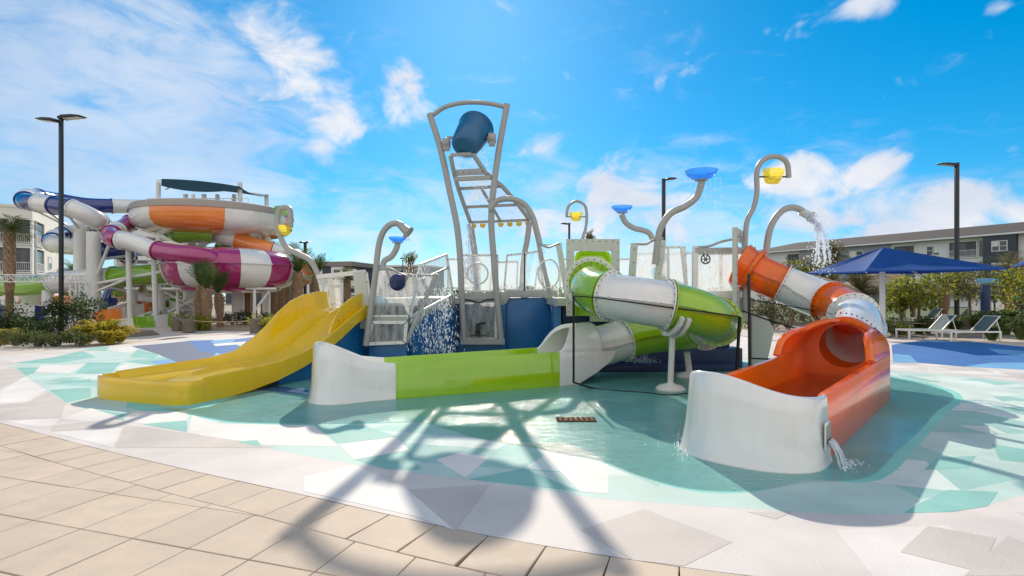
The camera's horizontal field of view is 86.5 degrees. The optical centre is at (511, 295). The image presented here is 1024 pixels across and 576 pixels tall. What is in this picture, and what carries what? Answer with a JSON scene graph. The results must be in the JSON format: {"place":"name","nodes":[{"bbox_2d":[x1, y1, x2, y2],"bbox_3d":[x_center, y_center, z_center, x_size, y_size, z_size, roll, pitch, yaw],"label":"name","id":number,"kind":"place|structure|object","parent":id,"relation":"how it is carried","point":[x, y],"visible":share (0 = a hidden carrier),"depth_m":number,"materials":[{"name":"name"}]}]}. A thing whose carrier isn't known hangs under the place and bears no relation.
{"place":"outdoors","nodes":[
{"label":"outdoors","id":0,"kind":"place"},
{"bbox_2d":[0,423,744,575],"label":"paving","id":1,"kind":"structure","parent":0,"point":[68,508],"depth_m":3.77,"materials":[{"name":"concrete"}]},
{"bbox_2d":[0,333,1023,575],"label":"splash pad","id":2,"kind":"object","parent":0,"point":[940,492],"visible":0.65,"depth_m":5.35,"materials":[{"name":"concrete"}]},
{"bbox_2d":[97,291,376,405],"bbox_3d":[-5.001,0.770,10.848,2.082,1.760,5.120,0,0,20],"label":"water slide","id":3,"kind":"object","parent":2,"relation":"on","point":[277,349],"visible":1,"depth_m":10.37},
{"bbox_2d":[250,318,261,333],"bbox_3d":[-11.355,1.320,24.129,0.510,0.660,0.497,0,0,0],"label":"planter","id":4,"kind":"object","parent":2,"relation":"on","point":[255,328],"visible":0.93,"depth_m":23.92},
{"bbox_2d":[246,313,272,329],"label":"croton bush","id":5,"kind":"object","parent":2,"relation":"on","point":[264,322],"visible":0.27,"depth_m":24.12,"materials":[{"name":"yellow plant"}]},
{"bbox_2d":[316,237,773,371],"bbox_3d":[0.762,0.121,14.876,11.067,3.098,6.249,0,0,0],"label":"play structure","id":6,"kind":"object","parent":2,"relation":"on","point":[533,318],"visible":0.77,"depth_m":12.97,"materials":[{"name":"white metal"}]},
{"bbox_2d":[274,205,325,290],"bbox_3d":[-5.175,-0.901,13.400,1.340,2.689,0.374,0,0,0],"label":"tipping cup pole","id":7,"kind":"object","parent":6,"relation":"attached to","point":[280,229],"visible":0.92,"depth_m":13.34,"materials":[{"name":"grey metal"}]},
{"bbox_2d":[363,220,413,345],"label":"spray arch","id":8,"kind":"structure","parent":6,"relation":"attached to","point":[404,228],"depth_m":12.19,"materials":[{"name":"grey metal"}]},
{"bbox_2d":[405,234,419,351],"bbox_3d":[-2.186,-0.082,12.099,0.395,2.718,0.439,0,0,0],"label":"water spray","id":9,"kind":"object","parent":8,"relation":"attached to","point":[412,297],"visible":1,"depth_m":12.09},
{"bbox_2d":[379,242,402,271],"bbox_3d":[-3.364,-1.175,15.545,0.737,1.002,0.511,0,0,23],"label":"spray bowl pole","id":10,"kind":"object","parent":6,"relation":"on","point":[390,256],"visible":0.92,"depth_m":15.43,"materials":[{"name":"grey metal"}]},
{"bbox_2d":[378,265,444,297],"bbox_3d":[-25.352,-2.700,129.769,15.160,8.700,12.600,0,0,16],"label":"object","id":11,"kind":"structure","parent":6,"relation":"attached to","point":[383,284],"depth_m":124.35,"materials":[{"name":"grey"}]},
{"bbox_2d":[419,268,432,351],"bbox_3d":[-1.944,0.268,12.108,0.393,2.018,0.514,0,0,-17],"label":"water spray","id":12,"kind":"object","parent":6,"relation":"attached to","point":[422,318],"visible":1,"depth_m":12.10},
{"bbox_2d":[418,287,464,353],"bbox_3d":[-1.713,0.602,12.452,1.290,1.633,0.930,0,0,0],"label":"water spray","id":13,"kind":"object","parent":6,"relation":"attached to","point":[443,317],"visible":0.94,"depth_m":12.40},
{"bbox_2d":[427,100,542,343],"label":"bucket tower","id":14,"kind":"structure","parent":6,"relation":"on","point":[474,135],"depth_m":15.19,"materials":[{"name":"grey metal"}]},
{"bbox_2d":[454,224,481,277],"bbox_3d":[-1.270,-1.333,15.911,0.787,1.611,0.549,0,0,30],"label":"water spray","id":15,"kind":"object","parent":14,"relation":"attached to","point":[467,252],"visible":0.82,"depth_m":15.91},
{"bbox_2d":[565,200,587,238],"bbox_3d":[2.257,-2.169,18.988,0.454,2.384,0.717,0,0,-62],"label":"tipping cup pole","id":16,"kind":"object","parent":6,"relation":"attached to","point":[576,217],"visible":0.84,"depth_m":18.96,"materials":[{"name":"grey metal"}]},
{"bbox_2d":[617,212,654,242],"bbox_3d":[3.472,-2.035,15.500,1.271,1.037,0.595,0,0,0],"label":"spray bowl pole","id":17,"kind":"object","parent":6,"relation":"on","point":[632,227],"visible":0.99,"depth_m":15.43,"materials":[{"name":"grey metal"}]},
{"bbox_2d":[652,178,707,263],"bbox_3d":[3.788,-1.724,11.950,1.435,2.059,0.699,0,0,0],"label":"spray bowl pole","id":18,"kind":"object","parent":6,"relation":"attached to","point":[690,202],"visible":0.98,"depth_m":11.88,"materials":[{"name":"grey metal"}]},
{"bbox_2d":[742,154,791,313],"bbox_3d":[5.690,-1.391,12.150,1.099,3.568,0.482,0,0,0],"label":"tipping cup pole","id":19,"kind":"object","parent":6,"relation":"attached to","point":[770,176],"visible":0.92,"depth_m":12.10,"materials":[{"name":"grey metal"}]},
{"bbox_2d":[763,204,814,254],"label":"spray arch","id":20,"kind":"structure","parent":6,"relation":"attached to","point":[781,211],"depth_m":12.54,"materials":[{"name":"grey metal"}]},
{"bbox_2d":[803,213,836,278],"bbox_3d":[7.120,-1.151,12.521,0.791,1.577,0.684,0,0,43],"label":"water jet","id":21,"kind":"object","parent":20,"relation":"attached to","point":[817,228],"visible":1,"depth_m":12.50},
{"bbox_2d":[0,323,1023,575],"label":"walkway","id":22,"kind":"structure","parent":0,"point":[166,333],"depth_m":20.54,"materials":[{"name":"concrete"}]},
{"bbox_2d":[0,213,44,318],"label":"palm tree","id":23,"kind":"object","parent":22,"relation":"on","point":[9,249],"visible":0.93,"depth_m":28.87,"materials":[{"name":"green plant"}]},
{"bbox_2d":[11,330,58,346],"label":"shrub","id":24,"kind":"object","parent":22,"relation":"on","point":[34,337],"visible":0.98,"depth_m":17.73,"materials":[{"name":"green plant"}]},
{"bbox_2d":[0,305,78,324],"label":"flume slide","id":25,"kind":"object","parent":22,"relation":"on","point":[34,307],"visible":0.19,"depth_m":29.71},
{"bbox_2d":[0,274,98,327],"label":"truss gantry","id":26,"kind":"object","parent":22,"relation":"on","point":[74,282],"visible":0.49,"depth_m":27.33,"materials":[{"name":"white metal"}]},
{"bbox_2d":[69,325,95,342],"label":"strap plant","id":27,"kind":"object","parent":22,"relation":"on","point":[75,329],"visible":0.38,"depth_m":19.13,"materials":[{"name":"plant"}]},
{"bbox_2d":[0,264,166,313],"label":"tube slide","id":28,"kind":"object","parent":22,"relation":"on","point":[47,291],"visible":0.52,"depth_m":32.86,"materials":[{"name":"white plastic"}]},
{"bbox_2d":[59,291,108,325],"bbox_3d":[-16.220,0.741,20.779,1.616,1.842,1.167,0,0,0],"label":"shrub","id":29,"kind":"object","parent":22,"relation":"on","point":[87,312],"visible":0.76,"depth_m":20.71,"materials":[{"name":"green plant"}]},
{"bbox_2d":[16,330,159,340],"bbox_3d":[-37.600,1.662,23.100,44.800,0.001,7.800,0,0,0],"label":"planting bed","id":30,"kind":"object","parent":22,"relation":"on","point":[146,332],"visible":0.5,"depth_m":24.11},
{"bbox_2d":[0,327,32,345],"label":"shrub","id":31,"kind":"object","parent":30,"relation":"on","point":[8,336],"visible":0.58,"depth_m":18.03,"materials":[{"name":"green plant"}]},
{"bbox_2d":[0,307,35,331],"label":"shrub","id":32,"kind":"object","parent":30,"relation":"on","point":[6,322],"visible":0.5,"depth_m":20.25,"materials":[{"name":"green plant"}]},
{"bbox_2d":[0,298,52,338],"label":"shrub","id":33,"kind":"object","parent":30,"relation":"on","point":[18,313],"visible":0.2,"depth_m":20.71,"materials":[{"name":"green plant"}]},
{"bbox_2d":[9,315,66,335],"bbox_3d":[-17.533,1.182,19.995,1.843,0.981,1.394,0,0,0],"label":"shrub","id":34,"kind":"object","parent":30,"relation":"on","point":[33,325],"visible":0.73,"depth_m":19.91,"materials":[{"name":"green plant"}]},
{"bbox_2d":[34,296,66,330],"bbox_3d":[-18.371,0.819,21.660,1.585,1.685,1.164,0,0,0],"label":"shrub","id":35,"kind":"object","parent":30,"relation":"on","point":[52,307],"visible":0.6,"depth_m":21.63,"materials":[{"name":"green plant"}]},
{"bbox_2d":[38,330,78,346],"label":"shrub","id":36,"kind":"object","parent":30,"relation":"on","point":[58,343],"visible":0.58,"depth_m":18.00,"materials":[{"name":"green plant"}]},
{"bbox_2d":[35,114,87,336],"bbox_3d":[-18.171,-2.837,21.948,1.729,8.975,0.510,0,0,0],"label":"lamp post","id":37,"kind":"object","parent":30,"relation":"on","point":[61,119],"visible":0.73,"depth_m":21.94,"materials":[{"name":"black metal"}]},
{"bbox_2d":[48,297,90,328],"bbox_3d":[-17.372,0.835,21.583,1.535,1.657,1.650,0,0,41],"label":"shrub","id":38,"kind":"object","parent":30,"relation":"on","point":[68,309],"visible":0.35,"depth_m":21.50,"materials":[{"name":"green plant"}]},
{"bbox_2d":[55,329,103,345],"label":"shrub","id":39,"kind":"object","parent":30,"relation":"in","point":[76,340],"visible":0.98,"depth_m":18.01,"materials":[{"name":"green plant"}]},
{"bbox_2d":[0,290,180,320],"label":"flume slide","id":40,"kind":"object","parent":22,"relation":"on","point":[119,311],"visible":0.23,"depth_m":32.37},
{"bbox_2d":[76,319,128,342],"bbox_3d":[-14.538,1.235,19.284,1.770,0.855,1.734,0,0,0],"label":"shrub","id":41,"kind":"object","parent":22,"relation":"on","point":[101,325],"visible":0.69,"depth_m":19.17,"materials":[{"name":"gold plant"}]},
{"bbox_2d":[89,329,130,344],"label":"strap plant","id":42,"kind":"object","parent":22,"relation":"on","point":[110,337],"visible":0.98,"depth_m":18.55,"materials":[{"name":"plant"}]},
{"bbox_2d":[107,325,143,341],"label":"strap plant","id":43,"kind":"object","parent":22,"relation":"on","point":[125,328],"visible":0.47,"depth_m":19.62,"materials":[{"name":"plant"}]},
{"bbox_2d":[109,291,193,327],"bbox_3d":[-21.846,0.894,33.000,4.736,2.472,10.050,0,0,-31],"label":"flume slide","id":44,"kind":"object","parent":22,"relation":"on","point":[145,320],"visible":0.54,"depth_m":29.70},
{"bbox_2d":[171,316,183,330],"bbox_3d":[-16.020,1.320,26.093,0.551,0.660,0.537,0,0,0],"label":"wooden post","id":45,"kind":"object","parent":22,"relation":"on","point":[176,323],"visible":0.9,"depth_m":25.86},
{"bbox_2d":[182,318,195,331],"bbox_3d":[-14.813,1.340,24.933,0.551,0.620,0.537,0,0,0],"label":"planter","id":46,"kind":"object","parent":22,"relation":"on","point":[188,324],"visible":1,"depth_m":24.72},
{"bbox_2d":[100,214,295,321],"bbox_3d":[-18.844,-2.260,32.876,11.408,7.832,7.967,0,0,0],"label":"bowl slide","id":47,"kind":"object","parent":22,"relation":"on","point":[255,271],"visible":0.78,"depth_m":30.36,"materials":[{"name":"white plastic"}]},
{"bbox_2d":[189,313,215,330],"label":"croton bush","id":48,"kind":"object","parent":22,"relation":"on","point":[200,326],"visible":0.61,"depth_m":26.09,"materials":[{"name":"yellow plant"}]},
{"bbox_2d":[194,261,219,329],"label":"palm tree","id":49,"kind":"object","parent":22,"relation":"on","point":[206,278],"visible":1,"depth_m":26.47,"materials":[{"name":"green plant"}]},
{"bbox_2d":[203,323,262,329],"bbox_3d":[-12.500,1.662,29.600,9.000,0.001,6.800,0,0,0],"label":"planting bed","id":50,"kind":"object","parent":22,"relation":"on","point":[237,327],"visible":0.25,"depth_m":28.70,"materials":[{"name":"soil"}]},
{"bbox_2d":[184,256,221,328],"bbox_3d":[-15.639,-0.197,27.583,1.791,3.697,1.463,0,0,-25],"label":"palm tree","id":51,"kind":"object","parent":50,"relation":"on","point":[197,302],"visible":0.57,"depth_m":27.36,"materials":[{"name":"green plant"}]},
{"bbox_2d":[211,267,232,326],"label":"palm tree","id":52,"kind":"object","parent":50,"relation":"on","point":[218,283],"visible":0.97,"depth_m":28.80,"materials":[{"name":"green plant"}]},
{"bbox_2d":[223,311,245,324],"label":"shrub","id":53,"kind":"object","parent":50,"relation":"on","point":[226,316],"visible":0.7,"depth_m":31.26,"materials":[{"name":"green plant"}]},
{"bbox_2d":[233,309,257,324],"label":"shrub","id":54,"kind":"object","parent":50,"relation":"on","point":[243,316],"visible":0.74,"depth_m":31.41,"materials":[{"name":"green plant"}]},
{"bbox_2d":[276,242,313,298],"bbox_3d":[-13.157,-0.837,32.954,2.359,4.974,1.848,0,0,0],"label":"palm tree","id":55,"kind":"object","parent":50,"relation":"on","point":[297,284],"visible":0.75,"depth_m":32.82,"materials":[{"name":"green plant"}]},
{"bbox_2d":[745,296,788,329],"bbox_3d":[12.303,0.824,26.886,2.693,1.911,1.784,0,0,0],"label":"shrub","id":56,"kind":"object","parent":22,"relation":"on","point":[765,311],"visible":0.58,"depth_m":26.77,"materials":[{"name":"green plant"}]},
{"bbox_2d":[776,326,1015,337],"bbox_3d":[26.500,1.662,24.750,27.000,0.001,10.500,0,0,0],"label":"planting bed","id":57,"kind":"object","parent":22,"relation":"on","point":[970,335],"visible":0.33,"depth_m":22.89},
{"bbox_2d":[759,298,812,328],"bbox_3d":[13.826,0.624,27.318,2.702,2.084,2.367,0,0,-37],"label":"shrub","id":58,"kind":"object","parent":57,"relation":"on","point":[794,312],"visible":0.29,"depth_m":27.31,"materials":[{"name":"green plant"}]},
{"bbox_2d":[886,319,913,335],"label":"shrub","id":59,"kind":"object","parent":57,"relation":"on","point":[892,331],"visible":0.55,"depth_m":22.31,"materials":[{"name":"green plant"}]},
{"bbox_2d":[875,280,929,319],"bbox_3d":[17.851,0.472,25.019,2.316,2.413,1.851,0,0,0],"label":"tree","id":60,"kind":"object","parent":57,"relation":"on","point":[902,302],"visible":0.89,"depth_m":24.87,"materials":[{"name":"green plant"}]},
{"bbox_2d":[908,321,931,333],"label":"strap plant","id":61,"kind":"object","parent":57,"relation":"on","point":[920,326],"visible":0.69,"depth_m":23.67,"materials":[{"name":"green plant"}]},
{"bbox_2d":[886,272,961,320],"bbox_3d":[19.390,0.206,25.996,3.452,2.926,2.287,0,0,0],"label":"tree","id":62,"kind":"object","parent":57,"relation":"on","point":[929,285],"visible":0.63,"depth_m":25.51,"materials":[{"name":"green plant"}]},
{"bbox_2d":[911,315,951,333],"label":"shrub","id":63,"kind":"object","parent":57,"relation":"on","point":[926,319],"visible":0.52,"depth_m":23.73,"materials":[{"name":"green plant"}]},
{"bbox_2d":[946,320,968,333],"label":"strap plant","id":64,"kind":"object","parent":57,"relation":"on","point":[958,325],"visible":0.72,"depth_m":23.70,"materials":[{"name":"green plant"}]},
{"bbox_2d":[932,262,1009,313],"bbox_3d":[24.316,-0.092,29.057,3.627,3.504,2.634,0,0,0],"label":"tree","id":65,"kind":"object","parent":57,"relation":"on","point":[961,289],"visible":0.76,"depth_m":28.83,"materials":[{"name":"green plant"}]},
{"bbox_2d":[960,310,1011,333],"bbox_3d":[20.806,1.139,23.851,1.855,1.049,1.815,0,0,44],"label":"strap plant","id":66,"kind":"object","parent":57,"relation":"on","point":[977,316],"visible":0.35,"depth_m":23.82,"materials":[{"name":"green plant"}]},
{"bbox_2d":[977,278,998,311],"bbox_3d":[23.498,0.389,26.950,0.950,2.522,0.300,0,0,0],"label":"sign post","id":67,"kind":"object","parent":57,"relation":"on","point":[986,298],"visible":0.66,"depth_m":26.90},
{"bbox_2d":[986,309,1023,334],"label":"strap plant","id":68,"kind":"object","parent":57,"relation":"on","point":[1014,313],"visible":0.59,"depth_m":23.15,"materials":[{"name":"green plant"}]},
{"bbox_2d":[988,264,1023,318],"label":"tree","id":69,"kind":"object","parent":57,"relation":"on","point":[1019,275],"visible":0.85,"depth_m":24.85,"materials":[{"name":"green plant"}]},
{"bbox_2d":[995,316,1023,339],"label":"strap plant","id":70,"kind":"object","parent":57,"relation":"on","point":[1016,324],"visible":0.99,"depth_m":20.69,"materials":[{"name":"green plant"}]},
{"bbox_2d":[807,247,1007,336],"bbox_3d":[15.515,-0.160,22.005,5.810,3.620,5.190,0,0,0],"label":"parasol","id":71,"kind":"object","parent":22,"relation":"on","point":[882,262],"visible":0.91,"depth_m":21.11,"materials":[{"name":"blue fabric"}]},
{"bbox_2d":[895,314,956,338],"bbox_3d":[16.157,1.189,21.250,1.899,0.922,0.725,0,0,0],"label":"sun lounger","id":72,"kind":"object","parent":22,"relation":"on","point":[942,321],"visible":0.82,"depth_m":21.24,"materials":[{"name":"white metal"}]},
{"bbox_2d":[935,315,1001,340],"bbox_3d":[17.007,1.189,20.300,1.899,0.922,0.725,0,0,0],"label":"sun lounger","id":73,"kind":"object","parent":22,"relation":"on","point":[984,324],"visible":1,"depth_m":20.18,"materials":[{"name":"white metal"}]},
{"bbox_2d":[983,327,1007,340],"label":"strap plant","id":74,"kind":"object","parent":22,"relation":"on","point":[992,336],"visible":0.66,"depth_m":20.26,"materials":[{"name":"green plant"}]},
{"bbox_2d":[0,0,1023,296],"label":"sky","id":75,"kind":"structure","parent":0,"point":[320,108],"materials":[{"name":"blue"}]},
{"bbox_2d":[166,362,953,489],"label":"water","id":76,"kind":"structure","parent":0,"point":[584,403],"depth_m":7.73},
{"bbox_2d":[307,239,742,404],"bbox_3d":[0.382,0.193,10.354,7.725,2.913,3.463,0,0,-7],"label":"water slide","id":77,"kind":"object","parent":76,"relation":"on","point":[340,376],"visible":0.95,"depth_m":9.39,"materials":[{"name":"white plastic"}]},
{"bbox_2d":[572,295,740,394],"bbox_3d":[2.501,0.833,9.284,2.904,1.686,0.675,0,0,4],"label":"safety net","id":78,"kind":"object","parent":77,"relation":"hanging from","point":[737,343],"visible":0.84,"depth_m":9.31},
{"bbox_2d":[556,417,596,421],"bbox_3d":[0.852,1.641,7.239,0.520,0.013,0.270,0,0,0],"label":"drain cover","id":79,"kind":"object","parent":76,"relation":"on","point":[576,419],"visible":1,"depth_m":7.20,"materials":[{"name":"brown metal"}]},
{"bbox_2d":[678,227,889,473],"bbox_3d":[4.652,0.079,8.651,2.755,3.142,8.403,0,0,26],"label":"water slide","id":80,"kind":"object","parent":76,"relation":"on","point":[804,397],"visible":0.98,"depth_m":7.03,"materials":[{"name":"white plastic"}]},
{"bbox_2d":[741,274,834,365],"bbox_3d":[4.955,0.593,10.478,2.899,2.109,1.281,0,0,-39],"label":"safety net","id":81,"kind":"object","parent":80,"relation":"attached to","point":[749,322],"visible":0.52,"depth_m":11.18,"materials":[{"name":"black metal"}]},
{"bbox_2d":[118,297,1016,328],"bbox_3d":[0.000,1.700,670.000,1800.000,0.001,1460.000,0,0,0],"label":"ground","id":82,"kind":"structure","parent":0,"point":[228,307],"depth_m":56.05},
{"bbox_2d":[0,203,57,304],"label":"apartment building","id":83,"kind":"structure","parent":82,"relation":"on","point":[33,256],"depth_m":59.91,"materials":[{"name":"beige paint"}]},
{"bbox_2d":[13,188,159,318],"bbox_3d":[-27.061,-2.603,34.565,8.251,9.648,13.569,0,0,-32],"label":"tube slide","id":84,"kind":"object","parent":82,"relation":"on","point":[88,249],"visible":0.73,"depth_m":33.35,"materials":[{"name":"white plastic"}]},
{"bbox_2d":[114,230,182,296],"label":"apartment building","id":85,"kind":"structure","parent":82,"relation":"on","point":[142,259],"depth_m":208.01,"materials":[{"name":"white paint"}]},
{"bbox_2d":[147,179,274,315],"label":"slide tower","id":86,"kind":"structure","parent":82,"relation":"on","point":[193,185],"depth_m":40.80,"materials":[{"name":"white metal"}]},
{"bbox_2d":[127,198,312,320],"bbox_3d":[-18.865,-2.050,36.185,11.147,7.400,9.632,0,0,-14],"label":"bowl slide","id":87,"kind":"object","parent":82,"relation":"on","point":[194,221],"visible":0.57,"depth_m":32.86,"materials":[{"name":"white plastic"}]},
{"bbox_2d":[244,293,250,315],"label":"palm tree","id":88,"kind":"object","parent":82,"relation":"on","point":[247,302],"visible":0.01,"depth_m":45.76,"materials":[{"name":"brown plant"}]},
{"bbox_2d":[277,243,283,311],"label":"palm tree","id":89,"kind":"object","parent":82,"relation":"on","point":[280,299],"visible":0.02,"depth_m":47.77,"materials":[{"name":"brown plant"}]},
{"bbox_2d":[280,243,290,305],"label":"palm tree","id":90,"kind":"object","parent":82,"relation":"on","point":[287,297],"visible":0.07,"depth_m":49.76,"materials":[{"name":"brown plant"}]},
{"bbox_2d":[226,261,379,303],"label":"apartment building","id":91,"kind":"structure","parent":82,"relation":"on","point":[329,267],"depth_m":109.02,"materials":[{"name":"grey"}]},
{"bbox_2d":[306,252,331,292],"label":"palm tree","id":92,"kind":"object","parent":82,"relation":"on","point":[314,282],"visible":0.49,"depth_m":35.85,"materials":[{"name":"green plant"}]},
{"bbox_2d":[64,284,731,303],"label":"distant woods","id":93,"kind":"object","parent":82,"relation":"on","point":[554,294],"visible":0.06,"depth_m":129.65,"materials":[{"name":"green plant"}]},
{"bbox_2d":[662,177,676,253],"bbox_3d":[9.182,-2.664,31.948,0.905,8.627,0.510,0,0,0],"label":"lamp post","id":94,"kind":"object","parent":82,"relation":"on","point":[664,199],"visible":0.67,"depth_m":31.91,"materials":[{"name":"black metal"}]},
{"bbox_2d":[835,274,892,308],"bbox_3d":[21.163,-0.229,32.888,3.564,3.762,3.471,0,0,-42],"label":"palm tree","id":95,"kind":"object","parent":82,"relation":"on","point":[861,285],"visible":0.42,"depth_m":32.57,"materials":[{"name":"green plant"}]},
{"bbox_2d":[750,222,1023,306],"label":"apartment building","id":96,"kind":"structure","parent":82,"relation":"on","point":[980,244],"depth_m":84.07,"materials":[{"name":"white paint"}]},
{"bbox_2d":[926,245,939,254],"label":"window","id":97,"kind":"structure","parent":96,"relation":"in","point":[930,250],"depth_m":84.42,"materials":[{"name":"glass"}]},
{"bbox_2d":[991,240,1007,251],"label":"window","id":98,"kind":"structure","parent":96,"relation":"in","point":[1002,245],"depth_m":76.58,"materials":[{"name":"glass"}]},
{"bbox_2d":[903,308,942,322],"bbox_3d":[24.557,1.189,32.500,1.899,0.922,0.725,0,0,0],"label":"sun lounger","id":99,"kind":"object","parent":82,"relation":"on","point":[935,312],"visible":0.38,"depth_m":32.47,"materials":[{"name":"white metal"}]},
{"bbox_2d":[938,282,950,315],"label":"palm tree","id":100,"kind":"object","parent":82,"relation":"on","point":[945,306],"visible":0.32,"depth_m":32.83,"materials":[{"name":"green plant"}]},
{"bbox_2d":[935,162,959,320],"bbox_3d":[24.096,-2.853,29.948,1.207,9.005,0.510,0,0,0],"label":"lamp post","id":101,"kind":"object","parent":82,"relation":"on","point":[956,165],"visible":0.67,"depth_m":29.92,"materials":[{"name":"black metal"}]},
{"bbox_2d":[977,251,1023,309],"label":"tree","id":102,"kind":"object","parent":82,"relation":"on","point":[1006,264],"visible":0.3,"depth_m":31.77,"materials":[{"name":"green plant"}]},
{"bbox_2d":[245,306,1019,321],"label":"lawn","id":103,"kind":"structure","parent":0,"point":[950,312],"depth_m":51.91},
{"bbox_2d":[271,242,279,314],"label":"palm tree","id":104,"kind":"object","parent":103,"relation":"on","point":[274,303],"visible":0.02,"depth_m":45.76,"materials":[{"name":"brown plant"}]},
{"bbox_2d":[334,266,353,301],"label":"palm tree","id":105,"kind":"object","parent":103,"relation":"on","point":[347,288],"visible":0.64,"depth_m":59.73,"materials":[{"name":"brown plant"}]},
{"bbox_2d":[401,250,417,297],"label":"palm tree","id":106,"kind":"object","parent":103,"relation":"on","point":[409,287],"visible":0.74,"depth_m":39.78,"materials":[{"name":"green plant"}]},
{"bbox_2d":[753,274,866,323],"bbox_3d":[18.585,0.150,33.989,6.798,3.000,6.721,0,0,0],"label":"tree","id":107,"kind":"object","parent":103,"relation":"on","point":[846,286],"visible":0.12,"depth_m":32.69,"materials":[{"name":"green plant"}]},
{"bbox_2d":[782,251,841,280],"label":"tree","id":108,"kind":"object","parent":103,"relation":"on","point":[804,267],"visible":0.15,"depth_m":45.41,"materials":[{"name":"green plant"}]},
{"bbox_2d":[815,240,851,281],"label":"palm tree","id":109,"kind":"object","parent":103,"relation":"on","point":[833,251],"visible":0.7,"depth_m":47.72,"materials":[{"name":"green plant"}]},
{"bbox_2d":[843,274,951,320],"bbox_3d":[24.645,-0.025,36.002,7.929,3.350,7.984,0,0,0],"label":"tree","id":110,"kind":"object","parent":103,"relation":"on","point":[913,314],"visible":0.22,"depth_m":34.48,"materials":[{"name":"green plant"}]},
{"bbox_2d":[831,438,863,471],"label":"overflow water","id":111,"kind":"structure","parent":0,"point":[836,446],"depth_m":5.20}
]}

